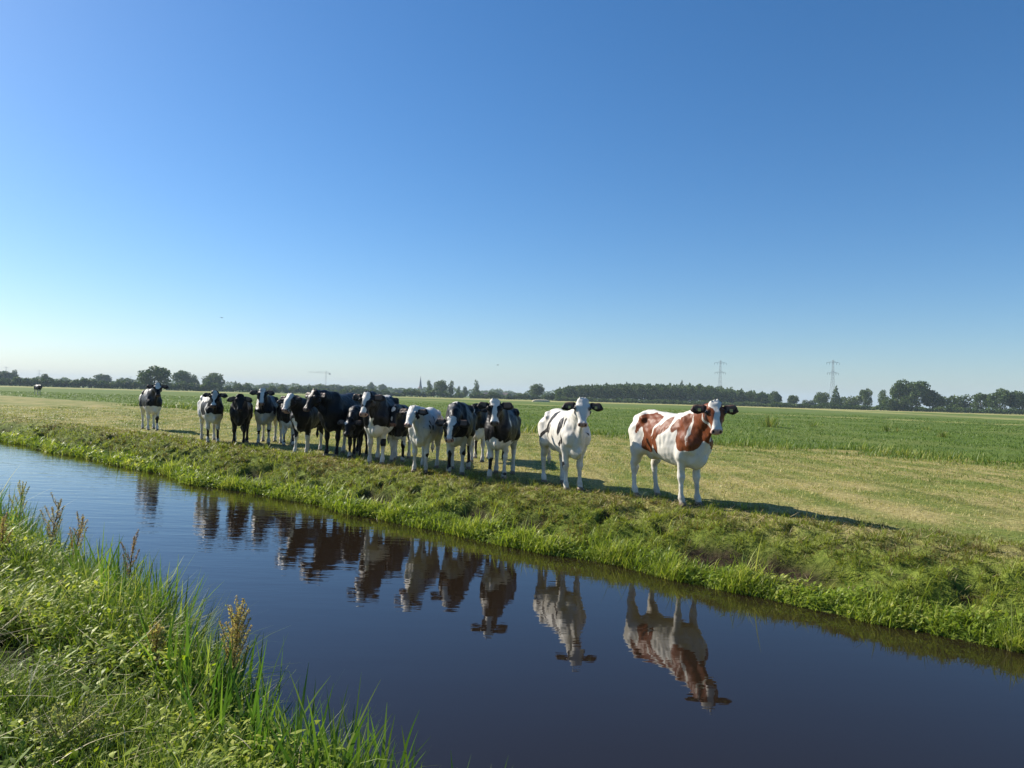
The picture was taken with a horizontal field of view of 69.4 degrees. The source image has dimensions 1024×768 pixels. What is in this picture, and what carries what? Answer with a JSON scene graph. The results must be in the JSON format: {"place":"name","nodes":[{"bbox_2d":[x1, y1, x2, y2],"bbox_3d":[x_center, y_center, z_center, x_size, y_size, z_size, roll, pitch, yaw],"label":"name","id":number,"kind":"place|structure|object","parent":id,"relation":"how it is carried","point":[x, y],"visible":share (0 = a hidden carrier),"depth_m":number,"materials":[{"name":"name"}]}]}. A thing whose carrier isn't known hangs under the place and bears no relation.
{"place":"outdoors","nodes":[
{"label":"outdoors","id":0,"kind":"place"},
{"bbox_2d":[0,441,1023,767],"bbox_3d":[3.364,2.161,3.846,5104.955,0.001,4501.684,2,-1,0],"label":"water","id":1,"kind":"structure","parent":0,"point":[474,653],"depth_m":5.92,"materials":[{"name":"blue liquid"}]},
{"bbox_2d":[0,385,1023,767],"bbox_3d":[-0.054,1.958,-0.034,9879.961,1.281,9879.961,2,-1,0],"label":"ground","id":2,"kind":"structure","parent":0,"point":[818,563],"depth_m":12.71,"materials":[{"name":"green plant"}]},
{"bbox_2d":[0,371,12,378],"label":"broadleaf tree","id":3,"kind":"object","parent":2,"relation":"on","point":[5,374],"visible":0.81,"depth_m":497.78,"materials":[{"name":"green plant"}]},
{"bbox_2d":[0,512,19,574],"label":"dock plant","id":4,"kind":"object","parent":2,"relation":"on","point":[2,528],"visible":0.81,"depth_m":6.21,"materials":[{"name":"brown plant"}]},
{"bbox_2d":[10,370,17,379],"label":"poplar tree","id":5,"kind":"object","parent":2,"relation":"on","point":[14,372],"visible":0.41,"depth_m":499.33,"materials":[{"name":"green plant"}]},
{"bbox_2d":[8,480,29,533],"bbox_3d":[-5.418,1.498,8.106,0.234,0.910,0.292,1,-1,11],"label":"dock plant","id":6,"kind":"object","parent":2,"relation":"on","point":[21,493],"visible":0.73,"depth_m":8.11,"materials":[{"name":"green plant"}]},
{"bbox_2d":[34,385,43,394],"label":"cow","id":7,"kind":"object","parent":2,"relation":"on","point":[38,387],"visible":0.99,"depth_m":96.28},
{"bbox_2d":[41,374,49,378],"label":"broadleaf tree","id":8,"kind":"object","parent":2,"relation":"on","point":[45,376],"visible":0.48,"depth_m":448.92,"materials":[{"name":"green plant"}]},
{"bbox_2d":[40,492,64,550],"bbox_3d":[-4.582,1.524,7.316,0.303,0.908,0.214,2,-1,0],"label":"dock plant","id":9,"kind":"object","parent":2,"relation":"on","point":[58,506],"visible":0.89,"depth_m":7.31,"materials":[{"name":"brown plant"}]},
{"bbox_2d":[22,689,105,766],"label":"seeding herb","id":10,"kind":"object","parent":2,"relation":"on","point":[61,715],"visible":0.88,"depth_m":3.13,"materials":[{"name":"green plant"}]},
{"bbox_2d":[66,512,87,565],"bbox_3d":[-4.061,1.577,6.932,0.293,0.761,0.238,2,-1,-22],"label":"dock plant","id":11,"kind":"object","parent":2,"relation":"on","point":[78,533],"visible":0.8,"depth_m":6.91,"materials":[{"name":"brown plant"}]},
{"bbox_2d":[93,374,111,381],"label":"broadleaf tree","id":12,"kind":"object","parent":2,"relation":"on","point":[101,377],"visible":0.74,"depth_m":597.65,"materials":[{"name":"green plant"}]},
{"bbox_2d":[0,376,217,390],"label":"hedge","id":13,"kind":"object","parent":2,"relation":"on","point":[78,383],"visible":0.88,"depth_m":376.28,"materials":[{"name":"green plant"}]},
{"bbox_2d":[116,377,135,386],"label":"broadleaf tree","id":14,"kind":"object","parent":2,"relation":"on","point":[129,379],"visible":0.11,"depth_m":594.72,"materials":[{"name":"green plant"}]},
{"bbox_2d":[120,530,139,589],"bbox_3d":[-3.238,1.613,6.194,0.353,0.771,0.196,1,-1,18],"label":"dock plant","id":15,"kind":"object","parent":2,"relation":"on","point":[134,544],"visible":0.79,"depth_m":6.20,"materials":[{"name":"brown plant"}]},
{"bbox_2d":[134,620,170,688],"bbox_3d":[-2.147,1.633,4.410,0.186,0.467,0.303,2,-1,0],"label":"dock plant","id":16,"kind":"object","parent":2,"relation":"on","point":[158,634],"visible":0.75,"depth_m":4.40,"materials":[{"name":"brown plant"}]},
{"bbox_2d":[139,382,168,430],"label":"cow","id":17,"kind":"object","parent":2,"relation":"on","point":[150,400],"visible":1,"depth_m":24.22},
{"bbox_2d":[136,365,171,384],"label":"broadleaf tree","id":18,"kind":"object","parent":2,"relation":"on","point":[154,374],"visible":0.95,"depth_m":327.88,"materials":[{"name":"green plant"}]},
{"bbox_2d":[0,509,311,767],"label":"dead stems","id":19,"kind":"object","parent":2,"relation":"on","point":[109,672],"visible":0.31,"depth_m":3.69,"materials":[{"name":"plant"}]},
{"bbox_2d":[0,509,356,767],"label":"herb layer","id":20,"kind":"object","parent":2,"relation":"on","point":[134,654],"visible":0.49,"depth_m":3.93,"materials":[{"name":"green plant"}]},
{"bbox_2d":[0,511,325,764],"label":"bindweed leaves","id":21,"kind":"object","parent":20,"relation":"on","point":[73,755],"visible":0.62,"depth_m":4.01,"materials":[{"name":"green plant"}]},
{"bbox_2d":[170,370,191,383],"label":"broadleaf tree","id":22,"kind":"object","parent":2,"relation":"on","point":[181,375],"visible":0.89,"depth_m":447.78,"materials":[{"name":"green plant"}]},
{"bbox_2d":[191,374,199,384],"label":"broadleaf tree","id":23,"kind":"object","parent":2,"relation":"on","point":[194,379],"visible":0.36,"depth_m":456.86,"materials":[{"name":"green plant"}]},
{"bbox_2d":[197,390,227,442],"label":"cow","id":24,"kind":"object","parent":2,"relation":"on","point":[210,408],"visible":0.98,"depth_m":19.52},
{"bbox_2d":[201,373,224,385],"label":"broadleaf tree","id":25,"kind":"object","parent":2,"relation":"on","point":[213,377],"visible":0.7,"depth_m":447.98,"materials":[{"name":"green plant"}]},
{"bbox_2d":[0,465,440,767],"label":"grass","id":26,"kind":"structure","parent":2,"relation":"on","point":[21,707],"depth_m":3.81,"materials":[{"name":"green plant"}]},
{"bbox_2d":[219,595,259,717],"bbox_3d":[-1.599,1.625,4.318,0.319,0.765,0.232,2,-1,0],"label":"dock plant","id":27,"kind":"object","parent":2,"relation":"on","point":[236,628],"visible":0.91,"depth_m":4.32,"materials":[{"name":"brown plant"}]},
{"bbox_2d":[227,393,252,443],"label":"cow","id":28,"kind":"object","parent":2,"relation":"on","point":[241,411],"visible":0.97,"depth_m":19.05},
{"bbox_2d":[0,483,508,767],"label":"reed blades","id":29,"kind":"object","parent":2,"relation":"on","point":[232,681],"visible":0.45,"depth_m":3.99,"materials":[{"name":"green plant"}]},
{"bbox_2d":[249,388,278,443],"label":"cow","id":30,"kind":"object","parent":2,"relation":"on","point":[265,410],"visible":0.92,"depth_m":19.55},
{"bbox_2d":[258,384,269,388],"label":"broadleaf tree","id":31,"kind":"object","parent":2,"relation":"on","point":[264,386],"visible":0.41,"depth_m":795.54,"materials":[{"name":"green plant"}]},
{"bbox_2d":[276,399,293,445],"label":"cow","id":32,"kind":"object","parent":2,"relation":"on","point":[283,420],"visible":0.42,"depth_m":19.22},
{"bbox_2d":[18,376,554,396],"bbox_3d":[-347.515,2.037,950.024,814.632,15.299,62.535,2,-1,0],"label":"skyline wood","id":33,"kind":"object","parent":2,"relation":"on","point":[423,389],"visible":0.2,"depth_m":935.24,"materials":[{"name":"green plant"}]},
{"bbox_2d":[280,392,323,452],"bbox_3d":[-4.907,0.923,17.419,0.610,1.434,2.107,1,-1,5],"label":"cow","id":34,"kind":"object","parent":2,"relation":"on","point":[301,420],"visible":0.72,"depth_m":16.99},
{"bbox_2d":[302,384,337,389],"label":"broadleaf tree","id":35,"kind":"object","parent":2,"relation":"on","point":[323,386],"visible":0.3,"depth_m":645.59,"materials":[{"name":"green plant"}]},
{"bbox_2d":[191,382,463,397],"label":"hedge","id":36,"kind":"object","parent":2,"relation":"on","point":[246,387],"visible":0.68,"depth_m":404.19,"materials":[{"name":"green plant"}]},
{"bbox_2d":[303,388,360,456],"bbox_3d":[-3.999,0.881,16.788,0.778,1.533,2.408,1,-1,10],"label":"cow","id":37,"kind":"object","parent":2,"relation":"on","point":[332,407],"visible":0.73,"depth_m":16.30},
{"bbox_2d":[329,384,366,390],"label":"broadleaf tree","id":38,"kind":"object","parent":2,"relation":"on","point":[339,387],"visible":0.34,"depth_m":644.54,"materials":[{"name":"green plant"}]},
{"bbox_2d":[338,405,367,458],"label":"cow","id":39,"kind":"object","parent":2,"relation":"on","point":[353,423],"visible":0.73,"depth_m":15.80},
{"bbox_2d":[366,382,374,389],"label":"broadleaf tree","id":40,"kind":"object","parent":2,"relation":"on","point":[370,386],"visible":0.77,"depth_m":798.24,"materials":[{"name":"green plant"}]},
{"bbox_2d":[352,390,398,464],"bbox_3d":[-2.773,0.896,15.281,0.714,1.514,2.325,2,-1,1],"label":"cow","id":41,"kind":"object","parent":2,"relation":"on","point":[374,411],"visible":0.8,"depth_m":14.76},
{"bbox_2d":[378,384,386,390],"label":"broadleaf tree","id":42,"kind":"object","parent":2,"relation":"on","point":[381,387],"visible":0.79,"depth_m":817.62,"materials":[{"name":"green plant"}]},
{"bbox_2d":[388,404,410,461],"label":"cow","id":43,"kind":"object","parent":2,"relation":"on","point":[398,431],"visible":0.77,"depth_m":15.55},
{"bbox_2d":[389,389,412,393],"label":"broadleaf tree","id":44,"kind":"object","parent":2,"relation":"on","point":[399,391],"visible":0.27,"depth_m":790.19,"materials":[{"name":"green plant"}]},
{"bbox_2d":[399,405,443,473],"bbox_3d":[-1.687,1.013,13.876,0.571,1.266,2.024,1,-1,5],"label":"cow","id":45,"kind":"object","parent":2,"relation":"on","point":[424,431],"visible":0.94,"depth_m":13.56},
{"bbox_2d":[427,380,432,389],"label":"poplar tree","id":46,"kind":"object","parent":2,"relation":"on","point":[430,387],"visible":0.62,"depth_m":479.67,"materials":[{"name":"green plant"}]},
{"bbox_2d":[433,380,448,392],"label":"broadleaf tree","id":47,"kind":"object","parent":2,"relation":"on","point":[441,386],"visible":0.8,"depth_m":448.43,"materials":[{"name":"green plant"}]},
{"bbox_2d":[448,380,453,394],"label":"poplar tree","id":48,"kind":"object","parent":2,"relation":"on","point":[450,391],"visible":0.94,"depth_m":449.38,"materials":[{"name":"green plant"}]},
{"bbox_2d":[435,401,476,474],"bbox_3d":[-1.032,0.995,13.770,0.639,1.346,2.143,2,-1,1],"label":"cow","id":49,"kind":"object","parent":2,"relation":"on","point":[458,423],"visible":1,"depth_m":13.38},
{"bbox_2d":[463,386,467,396],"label":"poplar tree","id":50,"kind":"object","parent":2,"relation":"on","point":[465,392],"visible":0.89,"depth_m":469.14,"materials":[{"name":"green plant"}]},
{"bbox_2d":[472,380,480,397],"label":"conical tree","id":51,"kind":"object","parent":2,"relation":"on","point":[475,389],"visible":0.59,"depth_m":479.06,"materials":[{"name":"green plant"}]},
{"bbox_2d":[470,403,487,462],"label":"cow","id":52,"kind":"object","parent":2,"relation":"on","point":[481,414],"visible":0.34,"depth_m":15.92},
{"bbox_2d":[477,398,520,478],"bbox_3d":[-0.201,0.961,13.114,0.626,1.427,2.095,1,-1,7],"label":"cow","id":53,"kind":"object","parent":2,"relation":"on","point":[502,432],"visible":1,"depth_m":12.71},
{"bbox_2d":[0,414,1023,652],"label":"bank turf","id":54,"kind":"structure","parent":2,"relation":"on","point":[151,438],"depth_m":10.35,"materials":[{"name":"green plant"}]},
{"bbox_2d":[0,391,1023,466],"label":"field grass","id":55,"kind":"structure","parent":2,"relation":"on","point":[920,454],"depth_m":36.46,"materials":[{"name":"green plant"}]},
{"bbox_2d":[469,391,554,400],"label":"hedge","id":56,"kind":"object","parent":2,"relation":"on","point":[517,396],"visible":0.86,"depth_m":406.78,"materials":[{"name":"green plant"}]},
{"bbox_2d":[528,383,544,395],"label":"broadleaf tree","id":57,"kind":"object","parent":2,"relation":"on","point":[536,389],"visible":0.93,"depth_m":418.03,"materials":[{"name":"green plant"}]},
{"bbox_2d":[538,397,602,490],"bbox_3d":[0.875,0.946,11.901,0.595,1.483,2.011,2,-1,-13],"label":"cow","id":58,"kind":"object","parent":2,"relation":"on","point":[566,435],"visible":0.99,"depth_m":11.56},
{"bbox_2d":[273,454,1022,610],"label":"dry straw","id":59,"kind":"object","parent":2,"relation":"on","point":[684,514],"visible":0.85,"depth_m":9.71,"materials":[{"name":"beige plant"}]},
{"bbox_2d":[555,382,770,405],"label":"distant wood","id":60,"kind":"object","parent":2,"relation":"on","point":[648,391],"visible":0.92,"depth_m":399.76,"materials":[{"name":"green plant"}]},
{"bbox_2d":[555,396,774,406],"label":"hedge","id":61,"kind":"object","parent":2,"relation":"on","point":[666,401],"visible":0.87,"depth_m":361.82,"materials":[{"name":"green plant"}]},
{"bbox_2d":[628,399,738,506],"bbox_3d":[2.349,0.952,10.532,0.634,1.506,2.099,2,-1,-26],"label":"cow","id":62,"kind":"object","parent":2,"relation":"on","point":[682,441],"visible":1,"depth_m":10.27},
{"bbox_2d":[714,361,726,383],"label":"electricity pylon","id":63,"kind":"object","parent":2,"relation":"on","point":[720,371],"visible":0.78,"depth_m":899.89,"materials":[{"name":"metal"}]},
{"bbox_2d":[755,414,790,427],"bbox_3d":[15.588,2.158,44.970,2.609,0.952,1.721,2,-1,0],"label":"weed clump","id":64,"kind":"object","parent":2,"relation":"on","point":[768,423],"visible":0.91,"depth_m":44.84,"materials":[{"name":"green plant"}]},
{"bbox_2d":[768,391,782,402],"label":"broadleaf tree","id":65,"kind":"object","parent":2,"relation":"on","point":[773,396],"visible":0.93,"depth_m":378.35,"materials":[{"name":"green plant"}]},
{"bbox_2d":[787,395,799,403],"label":"broadleaf tree","id":66,"kind":"object","parent":2,"relation":"on","point":[793,399],"visible":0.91,"depth_m":384.21,"materials":[{"name":"green plant"}]},
{"bbox_2d":[802,400,816,405],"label":"broadleaf tree","id":67,"kind":"object","parent":2,"relation":"on","point":[811,402],"visible":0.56,"depth_m":449.35,"materials":[{"name":"green plant"}]},
{"bbox_2d":[813,392,829,402],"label":"broadleaf tree","id":68,"kind":"object","parent":2,"relation":"on","point":[820,398],"visible":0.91,"depth_m":359.02,"materials":[{"name":"green plant"}]},
{"bbox_2d":[827,360,839,399],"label":"electricity pylon","id":69,"kind":"object","parent":2,"relation":"on","point":[832,373],"visible":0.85,"depth_m":830.09,"materials":[{"name":"metal"}]},
{"bbox_2d":[828,386,842,406],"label":"conical tree","id":70,"kind":"object","parent":2,"relation":"on","point":[837,399],"visible":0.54,"depth_m":361.25,"materials":[{"name":"green plant"}]},
{"bbox_2d":[840,395,861,405],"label":"broadleaf tree","id":71,"kind":"object","parent":2,"relation":"on","point":[853,401],"visible":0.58,"depth_m":362.56,"materials":[{"name":"green plant"}]},
{"bbox_2d":[857,388,872,405],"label":"broadleaf tree","id":72,"kind":"object","parent":2,"relation":"on","point":[865,395],"visible":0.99,"depth_m":358.68,"materials":[{"name":"green plant"}]},
{"bbox_2d":[878,389,888,408],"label":"poplar tree","id":73,"kind":"object","parent":2,"relation":"on","point":[882,395],"visible":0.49,"depth_m":339.69,"materials":[{"name":"green plant"}]},
{"bbox_2d":[881,422,895,431],"bbox_3d":[22.348,2.510,43.997,0.970,0.687,0.833,2,-1,0],"label":"weed clump","id":74,"kind":"object","parent":2,"relation":"on","point":[886,428],"visible":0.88,"depth_m":43.93,"materials":[{"name":"green plant"}]},
{"bbox_2d":[770,402,1023,414],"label":"hedge","id":75,"kind":"object","parent":2,"relation":"on","point":[1013,410],"visible":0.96,"depth_m":309.65,"materials":[{"name":"green plant"}]},
{"bbox_2d":[881,397,913,410],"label":"broadleaf tree","id":76,"kind":"object","parent":2,"relation":"on","point":[893,404],"visible":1,"depth_m":310.51,"materials":[{"name":"green plant"}]},
{"bbox_2d":[889,379,909,403],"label":"broadleaf tree","id":77,"kind":"object","parent":2,"relation":"on","point":[896,390],"visible":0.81,"depth_m":320.09,"materials":[{"name":"green plant"}]},
{"bbox_2d":[902,381,930,406],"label":"broadleaf tree","id":78,"kind":"object","parent":2,"relation":"on","point":[916,391],"visible":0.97,"depth_m":315.33,"materials":[{"name":"green plant"}]},
{"bbox_2d":[921,390,945,407],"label":"broadleaf tree","id":79,"kind":"object","parent":2,"relation":"on","point":[936,400],"visible":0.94,"depth_m":313.95,"materials":[{"name":"green plant"}]},
{"bbox_2d":[936,431,951,437],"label":"weed clump","id":80,"kind":"object","parent":2,"relation":"on","point":[943,434],"visible":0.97,"depth_m":37.92,"materials":[{"name":"green plant"}]},
{"bbox_2d":[934,394,972,411],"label":"broadleaf tree","id":81,"kind":"object","parent":2,"relation":"on","point":[961,401],"visible":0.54,"depth_m":318.85,"materials":[{"name":"green plant"}]},
{"bbox_2d":[970,392,989,409],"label":"broadleaf tree","id":82,"kind":"object","parent":2,"relation":"on","point":[978,399],"visible":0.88,"depth_m":309.16,"materials":[{"name":"green plant"}]},
{"bbox_2d":[986,388,1012,409],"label":"broadleaf tree","id":83,"kind":"object","parent":2,"relation":"on","point":[1003,396],"visible":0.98,"depth_m":300.83,"materials":[{"name":"green plant"}]},
{"bbox_2d":[1008,390,1023,414],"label":"broadleaf tree","id":84,"kind":"object","parent":2,"relation":"on","point":[1017,399],"visible":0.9,"depth_m":298.34,"materials":[{"name":"green plant"}]},
{"bbox_2d":[0,0,1023,410],"label":"sky","id":85,"kind":"structure","parent":0,"point":[512,195],"materials":[{"name":"blue"}]},
{"bbox_2d":[532,399,549,401],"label":"greenhouse","id":86,"kind":"object","parent":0,"point":[538,400],"visible":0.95,"depth_m":259.01,"materials":[{"name":"white glass"}]}
]}

